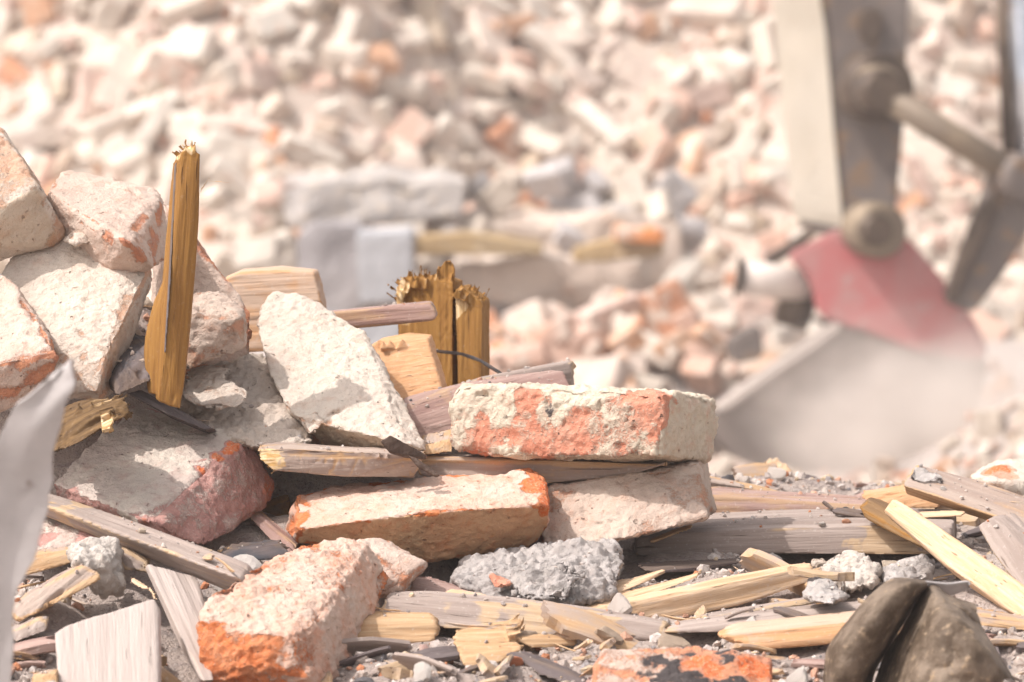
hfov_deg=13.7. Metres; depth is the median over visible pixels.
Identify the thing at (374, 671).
wood flake
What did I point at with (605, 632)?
stone chip
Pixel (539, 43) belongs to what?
rubble brick
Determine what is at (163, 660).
wood flake
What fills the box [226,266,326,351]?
log offcut
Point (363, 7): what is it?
rubble brick
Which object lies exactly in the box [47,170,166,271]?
brick
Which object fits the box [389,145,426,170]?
rubble brick
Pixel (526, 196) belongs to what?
rubble brick
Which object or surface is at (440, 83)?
rubble brick
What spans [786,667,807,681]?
stone chip
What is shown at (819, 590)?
stone chunk
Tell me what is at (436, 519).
brick
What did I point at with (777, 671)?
wood flake
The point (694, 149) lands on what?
rubble brick
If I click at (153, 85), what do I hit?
rubble brick
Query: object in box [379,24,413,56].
rubble brick
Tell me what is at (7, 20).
rubble brick
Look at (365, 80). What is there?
rubble brick
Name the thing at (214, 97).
rubble brick
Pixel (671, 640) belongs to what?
stone chip
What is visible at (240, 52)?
rubble brick
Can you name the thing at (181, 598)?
leaning board
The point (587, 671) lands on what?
wood sliver
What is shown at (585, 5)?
rubble brick
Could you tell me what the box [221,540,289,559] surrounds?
charred batten
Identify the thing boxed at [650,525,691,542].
wedge lath
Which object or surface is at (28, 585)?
wood sliver
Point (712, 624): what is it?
grey plank
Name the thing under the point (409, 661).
wood flake
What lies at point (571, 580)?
concrete lump
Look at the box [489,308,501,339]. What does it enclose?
rubble brick
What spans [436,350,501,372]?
old nail wire
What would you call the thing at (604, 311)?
rubble brick
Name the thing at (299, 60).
rubble brick
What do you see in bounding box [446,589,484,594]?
thin flake
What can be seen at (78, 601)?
wood sliver
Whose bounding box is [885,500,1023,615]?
sunlit batten
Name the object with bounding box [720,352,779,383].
rubble brick
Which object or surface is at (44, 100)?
rubble brick
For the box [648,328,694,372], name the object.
rubble brick
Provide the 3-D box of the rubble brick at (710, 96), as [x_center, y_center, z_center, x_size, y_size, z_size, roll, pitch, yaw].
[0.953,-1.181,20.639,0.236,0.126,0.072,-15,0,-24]
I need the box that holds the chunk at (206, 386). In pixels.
[182,364,247,410]
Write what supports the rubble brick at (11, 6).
on the rubble slope
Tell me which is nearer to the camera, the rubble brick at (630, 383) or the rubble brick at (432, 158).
the rubble brick at (630, 383)
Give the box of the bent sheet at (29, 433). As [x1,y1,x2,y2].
[0,359,75,681]
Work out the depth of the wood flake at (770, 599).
3.64 m
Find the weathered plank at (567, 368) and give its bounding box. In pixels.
[465,361,575,384]
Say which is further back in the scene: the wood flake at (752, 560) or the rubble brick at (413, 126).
the rubble brick at (413, 126)
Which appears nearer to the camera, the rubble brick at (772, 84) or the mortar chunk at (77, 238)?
the mortar chunk at (77, 238)
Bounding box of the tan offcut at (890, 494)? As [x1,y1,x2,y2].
[862,485,939,507]
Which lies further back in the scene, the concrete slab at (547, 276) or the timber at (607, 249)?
the concrete slab at (547, 276)
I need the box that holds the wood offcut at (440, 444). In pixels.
[422,429,451,454]
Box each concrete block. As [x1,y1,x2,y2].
[296,219,364,309]
[329,310,397,343]
[356,226,415,303]
[546,177,633,207]
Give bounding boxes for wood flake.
[13,651,39,660]
[14,636,55,659]
[17,660,45,668]
[22,575,43,583]
[161,655,166,666]
[161,666,181,681]
[203,554,214,559]
[321,671,332,681]
[339,645,390,666]
[342,637,412,655]
[369,665,383,675]
[377,661,406,680]
[381,667,413,679]
[392,652,474,681]
[412,646,459,661]
[419,644,427,650]
[458,664,478,672]
[476,653,496,678]
[478,675,507,681]
[494,654,513,675]
[540,600,639,649]
[555,632,577,639]
[572,655,591,660]
[574,640,592,649]
[600,637,615,650]
[694,605,706,615]
[724,607,754,618]
[730,643,776,654]
[731,463,788,477]
[739,548,823,603]
[766,597,811,604]
[772,668,784,674]
[772,677,785,681]
[773,607,810,617]
[787,566,854,581]
[791,659,824,668]
[805,474,820,480]
[817,643,829,650]
[822,501,833,511]
[832,508,864,517]
[854,483,868,487]
[866,481,900,485]
[935,505,985,525]
[960,527,982,536]
[986,633,996,638]
[990,639,1023,646]
[1015,641,1023,652]
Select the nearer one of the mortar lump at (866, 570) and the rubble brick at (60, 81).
the mortar lump at (866, 570)
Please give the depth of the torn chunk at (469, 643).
3.45 m
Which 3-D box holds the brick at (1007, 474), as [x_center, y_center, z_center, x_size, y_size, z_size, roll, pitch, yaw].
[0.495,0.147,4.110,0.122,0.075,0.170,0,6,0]
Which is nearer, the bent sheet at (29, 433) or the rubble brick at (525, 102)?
the bent sheet at (29, 433)
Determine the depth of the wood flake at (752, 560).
3.69 m
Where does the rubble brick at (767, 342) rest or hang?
on the debris heap
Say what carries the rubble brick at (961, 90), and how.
on the rubble slope
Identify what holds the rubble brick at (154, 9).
on the rubble slope
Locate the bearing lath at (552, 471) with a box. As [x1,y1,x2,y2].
[418,454,669,482]
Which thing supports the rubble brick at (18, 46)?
on the rubble slope
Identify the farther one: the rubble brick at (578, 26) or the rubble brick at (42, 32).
the rubble brick at (578, 26)
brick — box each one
[0,0,18,13]
[0,9,16,45]
[0,31,42,61]
[0,55,35,87]
[0,94,27,114]
[0,108,17,123]
[0,112,41,142]
[0,127,65,260]
[0,275,58,412]
[1,235,151,398]
[12,125,72,153]
[14,73,56,115]
[17,0,66,27]
[20,28,44,36]
[22,25,67,67]
[33,154,55,187]
[34,105,61,128]
[37,517,94,549]
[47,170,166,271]
[49,57,72,103]
[54,406,273,544]
[58,26,83,51]
[64,115,97,152]
[67,0,89,16]
[67,25,120,50]
[73,112,133,148]
[75,140,98,157]
[76,68,105,122]
[80,40,128,71]
[82,0,97,2]
[88,0,133,33]
[92,46,142,116]
[93,132,132,172]
[101,171,114,177]
[105,145,155,181]
[118,86,137,112]
[125,88,184,125]
[131,93,175,147]
[132,38,168,82]
[133,22,159,41]
[138,44,167,99]
[141,48,201,92]
[148,0,165,18]
[151,204,251,375]
[159,141,215,205]
[160,0,222,28]
[161,127,205,180]
[164,26,220,69]
[168,111,203,141]
[181,21,196,26]
[189,133,205,148]
[196,113,287,139]
[196,537,388,681]
[205,88,231,111]
[205,128,277,179]
[205,154,252,201]
[206,58,242,94]
[215,84,260,112]
[220,43,250,61]
[221,23,243,43]
[228,0,246,20]
[230,110,262,141]
[240,59,280,96]
[245,6,300,44]
[256,291,425,450]
[257,89,293,123]
[259,150,296,174]
[260,0,290,11]
[276,46,315,74]
[285,468,549,562]
[290,0,323,18]
[291,153,319,167]
[296,21,320,52]
[301,114,373,162]
[307,162,333,171]
[310,70,336,91]
[312,118,341,140]
[317,98,348,123]
[323,38,370,68]
[325,0,342,14]
[331,8,368,43]
[339,40,402,90]
[340,64,381,95]
[341,0,375,41]
[349,141,373,161]
[364,152,392,165]
[366,129,390,156]
[373,96,397,128]
[374,0,398,7]
[377,74,427,105]
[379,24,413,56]
[383,107,436,149]
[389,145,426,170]
[390,138,427,169]
[392,34,409,68]
[401,18,431,56]
[403,71,443,118]
[410,0,452,52]
[410,73,448,96]
[423,148,465,172]
[427,113,469,156]
[447,100,473,123]
[448,382,718,463]
[451,31,484,65]
[451,152,465,176]
[455,120,480,154]
[459,63,511,97]
[461,3,511,66]
[467,148,496,171]
[471,99,517,124]
[473,0,520,18]
[482,114,525,160]
[488,171,496,178]
[489,13,539,38]
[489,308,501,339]
[489,331,498,344]
[489,354,502,374]
[490,339,519,350]
[490,349,506,371]
[493,322,506,339]
[496,346,507,369]
[498,48,535,71]
[498,59,554,102]
[503,300,550,344]
[503,336,516,347]
[504,342,546,369]
[506,316,535,339]
[513,21,580,84]
[513,92,538,112]
[516,121,580,164]
[517,0,556,25]
[520,189,532,202]
[521,313,576,347]
[531,122,559,136]
[537,64,566,97]
[541,18,592,60]
[542,461,716,541]
[546,326,601,363]
[548,301,571,320]
[554,86,590,105]
[555,0,586,22]
[561,0,593,11]
[564,129,583,150]
[565,64,611,95]
[565,320,613,357]
[570,17,603,47]
[573,98,631,152]
[574,355,632,387]
[574,359,585,384]
[575,291,644,335]
[580,56,606,73]
[587,35,628,67]
[591,646,772,681]
[592,294,601,302]
[594,0,628,32]
[594,103,608,115]
[595,0,608,3]
[595,141,630,162]
[600,288,616,299]
[606,46,668,95]
[606,312,647,352]
[607,312,683,374]
[612,223,665,242]
[614,288,646,316]
[614,316,652,333]
[614,347,652,375]
[617,353,637,388]
[618,124,640,144]
[621,172,651,194]
[624,5,647,33]
[628,354,649,375]
[630,123,675,170]
[632,372,672,390]
[636,11,661,43]
[639,314,652,327]
[640,279,701,337]
[643,105,680,135]
[644,82,690,124]
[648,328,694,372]
[652,307,700,332]
[653,169,704,193]
[654,53,679,75]
[659,18,678,45]
[661,63,697,90]
[665,0,744,29]
[669,129,716,176]
[680,356,725,398]
[684,319,730,364]
[685,80,733,112]
[687,58,728,88]
[688,294,727,311]
[690,320,727,360]
[691,51,726,84]
[696,311,740,334]
[697,359,740,398]
[706,167,728,203]
[708,114,738,148]
[713,25,747,52]
[713,45,755,87]
[717,129,763,165]
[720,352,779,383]
[734,7,758,26]
[735,90,760,114]
[738,313,768,340]
[745,161,771,197]
[746,0,768,20]
[746,18,778,70]
[746,114,771,140]
[747,67,771,92]
[749,71,781,120]
[757,141,787,166]
[759,13,775,30]
[759,70,780,91]
[763,336,772,348]
[763,346,794,355]
[765,102,785,143]
[768,326,806,348]
[898,163,932,199]
[901,129,955,184]
[903,125,919,135]
[906,36,941,79]
[908,0,913,24]
[912,0,949,28]
[912,73,934,103]
[915,24,943,58]
[930,40,952,67]
[930,95,955,110]
[932,68,981,109]
[938,104,994,144]
[938,169,966,189]
[941,27,963,66]
[943,0,977,40]
[944,0,984,6]
[945,52,990,78]
[954,155,984,180]
[959,71,998,95]
[967,94,1000,122]
[970,458,1023,495]
[973,17,996,40]
[974,173,986,183]
[993,89,999,101]
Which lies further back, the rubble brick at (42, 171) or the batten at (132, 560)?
the rubble brick at (42, 171)
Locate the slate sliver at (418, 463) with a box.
[409,456,439,476]
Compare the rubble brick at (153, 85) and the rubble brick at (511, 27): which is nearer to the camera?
the rubble brick at (153, 85)
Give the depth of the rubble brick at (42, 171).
19.50 m
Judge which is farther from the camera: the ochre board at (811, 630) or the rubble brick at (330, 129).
the rubble brick at (330, 129)
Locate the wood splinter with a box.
[144,139,228,407]
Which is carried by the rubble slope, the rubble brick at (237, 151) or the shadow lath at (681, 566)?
the rubble brick at (237, 151)
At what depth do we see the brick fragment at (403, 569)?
3.60 m
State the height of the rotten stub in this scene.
0.047 m
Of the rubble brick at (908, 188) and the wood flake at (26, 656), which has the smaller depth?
the wood flake at (26, 656)
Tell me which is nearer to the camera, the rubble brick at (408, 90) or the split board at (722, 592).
the split board at (722, 592)
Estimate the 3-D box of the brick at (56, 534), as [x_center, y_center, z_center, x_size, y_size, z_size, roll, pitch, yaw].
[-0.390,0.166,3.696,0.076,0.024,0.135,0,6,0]
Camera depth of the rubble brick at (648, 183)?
20.14 m
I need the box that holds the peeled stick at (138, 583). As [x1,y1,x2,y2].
[130,577,156,599]
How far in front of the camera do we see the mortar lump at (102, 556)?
3.53 m
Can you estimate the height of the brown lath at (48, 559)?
0.021 m
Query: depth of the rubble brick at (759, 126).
20.42 m
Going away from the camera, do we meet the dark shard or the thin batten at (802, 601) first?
the thin batten at (802, 601)
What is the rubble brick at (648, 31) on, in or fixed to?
on the rubble slope
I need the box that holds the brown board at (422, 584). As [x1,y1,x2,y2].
[410,577,467,591]
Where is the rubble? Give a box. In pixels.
[0,0,1023,482]
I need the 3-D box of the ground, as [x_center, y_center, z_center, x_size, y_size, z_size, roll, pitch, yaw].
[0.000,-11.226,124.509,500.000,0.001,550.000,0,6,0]
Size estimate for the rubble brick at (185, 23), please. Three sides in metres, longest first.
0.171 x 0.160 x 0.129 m
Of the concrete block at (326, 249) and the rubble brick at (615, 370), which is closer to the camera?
the rubble brick at (615, 370)
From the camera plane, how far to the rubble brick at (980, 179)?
20.26 m
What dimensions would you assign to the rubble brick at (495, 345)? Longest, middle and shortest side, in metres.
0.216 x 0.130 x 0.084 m
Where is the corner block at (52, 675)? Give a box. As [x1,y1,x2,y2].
[32,669,58,681]
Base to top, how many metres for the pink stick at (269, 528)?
0.029 m
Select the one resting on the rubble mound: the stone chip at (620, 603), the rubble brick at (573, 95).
the stone chip at (620, 603)
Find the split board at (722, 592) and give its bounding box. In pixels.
[606,563,812,617]
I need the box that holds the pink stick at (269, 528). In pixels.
[250,511,298,551]
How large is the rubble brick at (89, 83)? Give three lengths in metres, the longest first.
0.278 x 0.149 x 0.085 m
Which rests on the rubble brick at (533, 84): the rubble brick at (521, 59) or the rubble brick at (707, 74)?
the rubble brick at (521, 59)
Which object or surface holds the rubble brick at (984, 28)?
on the rubble slope
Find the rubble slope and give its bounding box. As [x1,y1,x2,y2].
[0,0,1023,307]
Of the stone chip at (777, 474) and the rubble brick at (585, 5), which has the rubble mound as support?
the stone chip at (777, 474)
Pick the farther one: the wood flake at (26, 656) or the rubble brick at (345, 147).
the rubble brick at (345, 147)
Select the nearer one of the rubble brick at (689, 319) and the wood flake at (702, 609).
the wood flake at (702, 609)
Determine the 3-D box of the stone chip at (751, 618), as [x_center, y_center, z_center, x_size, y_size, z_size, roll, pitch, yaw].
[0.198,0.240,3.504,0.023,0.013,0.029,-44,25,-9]
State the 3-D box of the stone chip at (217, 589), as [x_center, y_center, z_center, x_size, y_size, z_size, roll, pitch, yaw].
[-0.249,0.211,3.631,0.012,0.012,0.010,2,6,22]
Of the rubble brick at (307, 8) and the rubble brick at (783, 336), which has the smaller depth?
the rubble brick at (783, 336)
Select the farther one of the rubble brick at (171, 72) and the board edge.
the rubble brick at (171, 72)
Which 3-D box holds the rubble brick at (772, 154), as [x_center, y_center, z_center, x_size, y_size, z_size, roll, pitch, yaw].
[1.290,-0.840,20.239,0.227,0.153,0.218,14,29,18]
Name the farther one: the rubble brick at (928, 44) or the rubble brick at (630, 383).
the rubble brick at (928, 44)
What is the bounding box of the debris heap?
[614,353,1023,476]
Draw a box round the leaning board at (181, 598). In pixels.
[145,565,213,681]
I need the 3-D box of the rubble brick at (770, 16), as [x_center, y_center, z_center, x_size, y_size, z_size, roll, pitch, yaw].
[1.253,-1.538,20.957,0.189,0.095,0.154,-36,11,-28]
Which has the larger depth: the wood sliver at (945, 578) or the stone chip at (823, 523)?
the stone chip at (823, 523)
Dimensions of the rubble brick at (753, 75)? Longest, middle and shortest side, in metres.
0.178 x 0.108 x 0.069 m
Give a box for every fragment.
[356,538,427,597]
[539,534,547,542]
[764,458,791,471]
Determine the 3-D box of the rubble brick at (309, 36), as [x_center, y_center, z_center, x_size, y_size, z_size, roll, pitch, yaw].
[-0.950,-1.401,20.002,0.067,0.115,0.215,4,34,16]
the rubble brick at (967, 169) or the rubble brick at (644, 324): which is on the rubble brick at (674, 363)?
the rubble brick at (644, 324)
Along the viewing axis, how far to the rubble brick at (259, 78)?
19.64 m
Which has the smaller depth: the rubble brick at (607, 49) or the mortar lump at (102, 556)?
the mortar lump at (102, 556)
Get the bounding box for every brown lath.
[26,547,69,574]
[506,650,586,681]
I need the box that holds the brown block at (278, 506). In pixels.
[262,494,289,515]
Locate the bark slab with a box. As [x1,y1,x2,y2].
[13,565,100,621]
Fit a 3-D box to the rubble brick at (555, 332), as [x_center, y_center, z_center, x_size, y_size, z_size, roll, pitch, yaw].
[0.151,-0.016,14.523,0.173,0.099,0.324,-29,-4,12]
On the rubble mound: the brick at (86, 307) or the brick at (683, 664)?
the brick at (683, 664)
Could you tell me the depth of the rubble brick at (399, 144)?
19.66 m
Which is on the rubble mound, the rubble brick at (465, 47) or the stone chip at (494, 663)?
the stone chip at (494, 663)
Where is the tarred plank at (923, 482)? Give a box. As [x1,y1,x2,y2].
[904,464,1023,522]
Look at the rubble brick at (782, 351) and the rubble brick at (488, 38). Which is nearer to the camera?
the rubble brick at (782, 351)
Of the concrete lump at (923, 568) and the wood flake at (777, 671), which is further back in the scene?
the concrete lump at (923, 568)
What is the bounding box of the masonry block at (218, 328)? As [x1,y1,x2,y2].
[186,291,247,367]
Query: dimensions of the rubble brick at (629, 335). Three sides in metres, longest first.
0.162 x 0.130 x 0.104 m
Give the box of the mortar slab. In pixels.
[175,353,311,453]
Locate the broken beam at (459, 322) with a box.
[387,260,489,386]
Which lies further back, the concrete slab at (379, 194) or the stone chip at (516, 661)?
the concrete slab at (379, 194)
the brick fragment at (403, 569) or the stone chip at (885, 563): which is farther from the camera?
the stone chip at (885, 563)
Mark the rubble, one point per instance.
(258, 234)
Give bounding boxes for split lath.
[584,569,664,606]
[585,569,701,608]
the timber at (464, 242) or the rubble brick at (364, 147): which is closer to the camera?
the timber at (464, 242)
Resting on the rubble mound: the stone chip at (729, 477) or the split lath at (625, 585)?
the stone chip at (729, 477)
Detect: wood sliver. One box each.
[18,581,45,588]
[71,597,92,605]
[215,557,234,571]
[375,607,400,610]
[445,622,491,627]
[550,641,575,651]
[579,668,590,676]
[661,614,688,620]
[761,655,786,659]
[933,573,953,578]
[933,577,949,580]
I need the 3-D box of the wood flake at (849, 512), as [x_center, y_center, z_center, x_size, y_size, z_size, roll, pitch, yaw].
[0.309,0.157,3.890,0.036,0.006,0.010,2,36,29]
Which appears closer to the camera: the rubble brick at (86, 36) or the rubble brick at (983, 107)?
the rubble brick at (86, 36)
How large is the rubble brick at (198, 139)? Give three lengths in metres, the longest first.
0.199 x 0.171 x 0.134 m
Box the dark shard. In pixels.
[381,436,426,459]
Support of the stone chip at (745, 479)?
on the rubble mound
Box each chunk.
[64,231,88,246]
[109,333,150,394]
[182,364,247,410]
[453,613,524,665]
[802,577,849,605]
[811,558,826,568]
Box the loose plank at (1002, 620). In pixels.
[977,607,1023,629]
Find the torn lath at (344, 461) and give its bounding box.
[258,442,424,477]
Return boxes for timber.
[414,230,542,255]
[572,237,663,262]
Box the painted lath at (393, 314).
[331,301,437,327]
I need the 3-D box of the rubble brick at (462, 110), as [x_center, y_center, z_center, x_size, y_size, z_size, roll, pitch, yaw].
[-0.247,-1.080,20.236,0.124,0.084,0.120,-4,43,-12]
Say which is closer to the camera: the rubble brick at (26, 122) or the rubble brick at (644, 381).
the rubble brick at (644, 381)
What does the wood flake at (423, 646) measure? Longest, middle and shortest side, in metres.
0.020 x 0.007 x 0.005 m
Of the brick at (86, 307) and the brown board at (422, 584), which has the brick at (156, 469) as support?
the brick at (86, 307)
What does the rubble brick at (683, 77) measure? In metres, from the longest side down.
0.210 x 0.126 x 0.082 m
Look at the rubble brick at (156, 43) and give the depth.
19.84 m
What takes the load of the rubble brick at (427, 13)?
on the rubble slope
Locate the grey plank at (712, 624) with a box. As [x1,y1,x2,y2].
[664,602,860,632]
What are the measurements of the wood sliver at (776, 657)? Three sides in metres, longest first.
0.039 x 0.006 x 0.004 m
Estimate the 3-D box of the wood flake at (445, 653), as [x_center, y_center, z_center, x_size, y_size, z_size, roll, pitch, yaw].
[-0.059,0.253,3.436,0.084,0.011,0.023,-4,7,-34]
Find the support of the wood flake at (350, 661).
on the rubble mound
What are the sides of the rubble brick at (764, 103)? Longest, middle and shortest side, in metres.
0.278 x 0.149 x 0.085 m
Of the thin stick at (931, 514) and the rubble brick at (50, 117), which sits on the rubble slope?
the rubble brick at (50, 117)
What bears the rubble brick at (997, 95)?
on the rubble slope
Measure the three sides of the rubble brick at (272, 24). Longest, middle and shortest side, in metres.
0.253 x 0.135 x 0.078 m
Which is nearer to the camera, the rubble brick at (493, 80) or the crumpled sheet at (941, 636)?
the crumpled sheet at (941, 636)
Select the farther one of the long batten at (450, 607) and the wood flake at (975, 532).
the wood flake at (975, 532)
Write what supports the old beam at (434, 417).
on the rubble mound
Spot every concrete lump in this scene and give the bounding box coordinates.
[450,536,624,605]
[604,202,644,215]
[879,553,934,582]
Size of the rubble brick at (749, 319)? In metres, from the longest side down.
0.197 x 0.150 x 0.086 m
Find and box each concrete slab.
[280,164,468,229]
[452,248,648,306]
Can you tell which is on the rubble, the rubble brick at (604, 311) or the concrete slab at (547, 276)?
the concrete slab at (547, 276)
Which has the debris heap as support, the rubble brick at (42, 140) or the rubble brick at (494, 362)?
the rubble brick at (494, 362)
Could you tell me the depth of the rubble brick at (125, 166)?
19.39 m
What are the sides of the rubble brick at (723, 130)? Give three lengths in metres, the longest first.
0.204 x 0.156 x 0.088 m
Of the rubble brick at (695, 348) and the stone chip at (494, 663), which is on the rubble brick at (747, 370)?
the rubble brick at (695, 348)
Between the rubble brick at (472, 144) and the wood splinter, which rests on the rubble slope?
the rubble brick at (472, 144)
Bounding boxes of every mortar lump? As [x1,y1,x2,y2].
[66,536,125,599]
[821,550,883,592]
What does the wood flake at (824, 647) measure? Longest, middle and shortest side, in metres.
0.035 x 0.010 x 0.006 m
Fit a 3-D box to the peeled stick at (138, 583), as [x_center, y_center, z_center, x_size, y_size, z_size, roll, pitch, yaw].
[-0.303,0.204,3.518,0.007,0.015,0.037,-6,8,-43]
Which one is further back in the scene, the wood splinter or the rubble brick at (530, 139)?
the rubble brick at (530, 139)
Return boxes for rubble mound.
[0,307,1023,681]
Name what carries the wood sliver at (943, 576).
on the rubble mound
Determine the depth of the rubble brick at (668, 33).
20.92 m
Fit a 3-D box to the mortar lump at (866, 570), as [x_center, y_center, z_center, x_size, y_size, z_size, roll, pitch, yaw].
[0.289,0.203,3.695,0.060,0.040,0.144,0,6,0]
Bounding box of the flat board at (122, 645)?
[55,600,161,681]
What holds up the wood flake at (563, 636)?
on the rubble mound
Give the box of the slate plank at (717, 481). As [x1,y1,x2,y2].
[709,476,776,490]
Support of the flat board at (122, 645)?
on the rubble mound
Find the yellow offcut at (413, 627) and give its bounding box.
[358,611,439,642]
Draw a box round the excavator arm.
[713,0,1023,471]
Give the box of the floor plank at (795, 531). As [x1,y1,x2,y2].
[634,509,956,555]
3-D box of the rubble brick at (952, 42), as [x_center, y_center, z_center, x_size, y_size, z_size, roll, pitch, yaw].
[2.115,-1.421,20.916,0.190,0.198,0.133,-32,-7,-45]
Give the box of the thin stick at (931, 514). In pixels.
[920,511,964,517]
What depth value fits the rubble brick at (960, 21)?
21.01 m
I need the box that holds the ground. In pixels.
[249,306,1023,478]
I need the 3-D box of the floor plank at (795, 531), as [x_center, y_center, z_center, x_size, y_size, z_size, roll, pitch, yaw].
[0.260,0.175,3.893,0.296,0.033,0.142,0,6,3]
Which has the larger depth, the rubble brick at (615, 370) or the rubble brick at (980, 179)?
the rubble brick at (980, 179)
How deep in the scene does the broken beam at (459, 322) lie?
4.14 m
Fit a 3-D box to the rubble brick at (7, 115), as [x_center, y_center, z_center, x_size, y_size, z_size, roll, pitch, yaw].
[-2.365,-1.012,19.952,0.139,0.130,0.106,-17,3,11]
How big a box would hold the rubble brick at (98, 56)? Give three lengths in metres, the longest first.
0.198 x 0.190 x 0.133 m
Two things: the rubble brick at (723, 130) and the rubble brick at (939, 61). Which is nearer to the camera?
the rubble brick at (723, 130)
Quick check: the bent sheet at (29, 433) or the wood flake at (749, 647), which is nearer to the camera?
the bent sheet at (29, 433)
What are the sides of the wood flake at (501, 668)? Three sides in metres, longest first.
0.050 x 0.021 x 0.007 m
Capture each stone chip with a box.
[138,527,145,532]
[144,298,152,309]
[212,585,223,591]
[233,554,261,569]
[354,677,374,681]
[413,661,431,681]
[489,660,497,667]
[509,656,522,665]
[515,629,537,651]
[594,626,623,644]
[607,593,631,613]
[658,628,690,647]
[721,474,734,480]
[739,476,749,482]
[745,616,756,621]
[767,467,785,480]
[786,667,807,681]
[818,521,825,525]
[842,519,850,522]
[882,560,896,566]
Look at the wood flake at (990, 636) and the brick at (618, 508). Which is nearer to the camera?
the wood flake at (990, 636)
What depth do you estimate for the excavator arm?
13.70 m
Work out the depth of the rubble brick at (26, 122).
19.72 m
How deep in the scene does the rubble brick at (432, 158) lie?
19.84 m
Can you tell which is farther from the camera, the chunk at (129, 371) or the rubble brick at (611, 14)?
the rubble brick at (611, 14)
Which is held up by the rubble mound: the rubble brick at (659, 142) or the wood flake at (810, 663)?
the wood flake at (810, 663)
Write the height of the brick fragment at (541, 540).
0.029 m
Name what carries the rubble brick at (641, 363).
on the debris heap
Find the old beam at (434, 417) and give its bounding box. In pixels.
[403,370,568,437]
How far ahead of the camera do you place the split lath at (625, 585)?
3.67 m
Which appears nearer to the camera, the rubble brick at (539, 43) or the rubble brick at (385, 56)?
the rubble brick at (385, 56)
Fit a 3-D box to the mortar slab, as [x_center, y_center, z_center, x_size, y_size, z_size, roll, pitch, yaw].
[-0.244,0.061,3.891,0.133,0.087,0.235,0,6,0]
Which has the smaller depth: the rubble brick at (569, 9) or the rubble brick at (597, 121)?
the rubble brick at (597, 121)
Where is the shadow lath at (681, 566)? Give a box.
[637,558,740,572]
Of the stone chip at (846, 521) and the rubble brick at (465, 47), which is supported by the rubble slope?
the rubble brick at (465, 47)
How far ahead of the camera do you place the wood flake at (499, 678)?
3.32 m
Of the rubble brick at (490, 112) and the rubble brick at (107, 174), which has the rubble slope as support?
the rubble brick at (107, 174)
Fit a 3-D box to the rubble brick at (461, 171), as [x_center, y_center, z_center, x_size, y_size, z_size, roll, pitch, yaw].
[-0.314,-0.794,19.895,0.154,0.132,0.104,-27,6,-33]
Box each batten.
[13,613,48,641]
[122,546,150,572]
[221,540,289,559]
[379,591,669,640]
[517,633,576,647]
[687,597,818,618]
[860,497,926,550]
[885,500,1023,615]
[979,512,1023,584]
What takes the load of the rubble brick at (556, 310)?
on the debris heap
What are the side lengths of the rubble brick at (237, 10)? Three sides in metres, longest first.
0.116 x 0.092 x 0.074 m
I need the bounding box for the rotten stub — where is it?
[54,394,132,452]
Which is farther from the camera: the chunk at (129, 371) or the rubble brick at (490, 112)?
the rubble brick at (490, 112)
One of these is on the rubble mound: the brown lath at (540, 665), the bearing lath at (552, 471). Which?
the brown lath at (540, 665)
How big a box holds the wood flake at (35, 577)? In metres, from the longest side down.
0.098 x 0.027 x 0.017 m
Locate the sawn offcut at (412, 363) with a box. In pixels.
[372,333,446,398]
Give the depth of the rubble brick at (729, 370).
14.35 m
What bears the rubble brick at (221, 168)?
on the rubble slope
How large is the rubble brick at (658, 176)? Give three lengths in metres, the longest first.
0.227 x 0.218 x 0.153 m
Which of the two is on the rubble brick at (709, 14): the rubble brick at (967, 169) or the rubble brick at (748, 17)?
the rubble brick at (748, 17)
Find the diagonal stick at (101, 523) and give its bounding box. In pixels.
[46,493,252,589]
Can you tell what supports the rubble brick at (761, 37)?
on the rubble slope
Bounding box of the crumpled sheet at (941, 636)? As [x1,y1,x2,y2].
[823,577,1015,681]
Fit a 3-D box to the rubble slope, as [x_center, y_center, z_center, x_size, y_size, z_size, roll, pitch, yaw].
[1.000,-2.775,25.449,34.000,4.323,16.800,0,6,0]
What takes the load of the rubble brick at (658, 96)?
on the rubble slope
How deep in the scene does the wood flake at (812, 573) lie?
3.56 m
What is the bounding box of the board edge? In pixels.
[127,390,215,433]
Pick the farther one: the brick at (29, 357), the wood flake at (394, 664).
the brick at (29, 357)
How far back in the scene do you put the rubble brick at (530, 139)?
20.18 m
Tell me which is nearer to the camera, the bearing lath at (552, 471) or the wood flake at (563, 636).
the wood flake at (563, 636)
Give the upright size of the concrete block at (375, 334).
0.129 m
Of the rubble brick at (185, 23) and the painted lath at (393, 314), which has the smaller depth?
the painted lath at (393, 314)
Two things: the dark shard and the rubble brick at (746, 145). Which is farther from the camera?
the rubble brick at (746, 145)
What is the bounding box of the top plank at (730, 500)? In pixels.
[711,486,866,512]
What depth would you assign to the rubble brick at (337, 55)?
19.86 m
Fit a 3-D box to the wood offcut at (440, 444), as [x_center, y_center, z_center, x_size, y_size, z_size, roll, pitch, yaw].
[-0.068,0.091,3.840,0.029,0.014,0.069,0,6,0]
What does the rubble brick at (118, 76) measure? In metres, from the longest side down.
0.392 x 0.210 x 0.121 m
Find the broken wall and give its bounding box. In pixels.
[423,205,682,310]
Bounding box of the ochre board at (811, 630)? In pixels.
[718,611,903,648]
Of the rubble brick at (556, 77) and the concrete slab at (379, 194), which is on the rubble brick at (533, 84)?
the rubble brick at (556, 77)

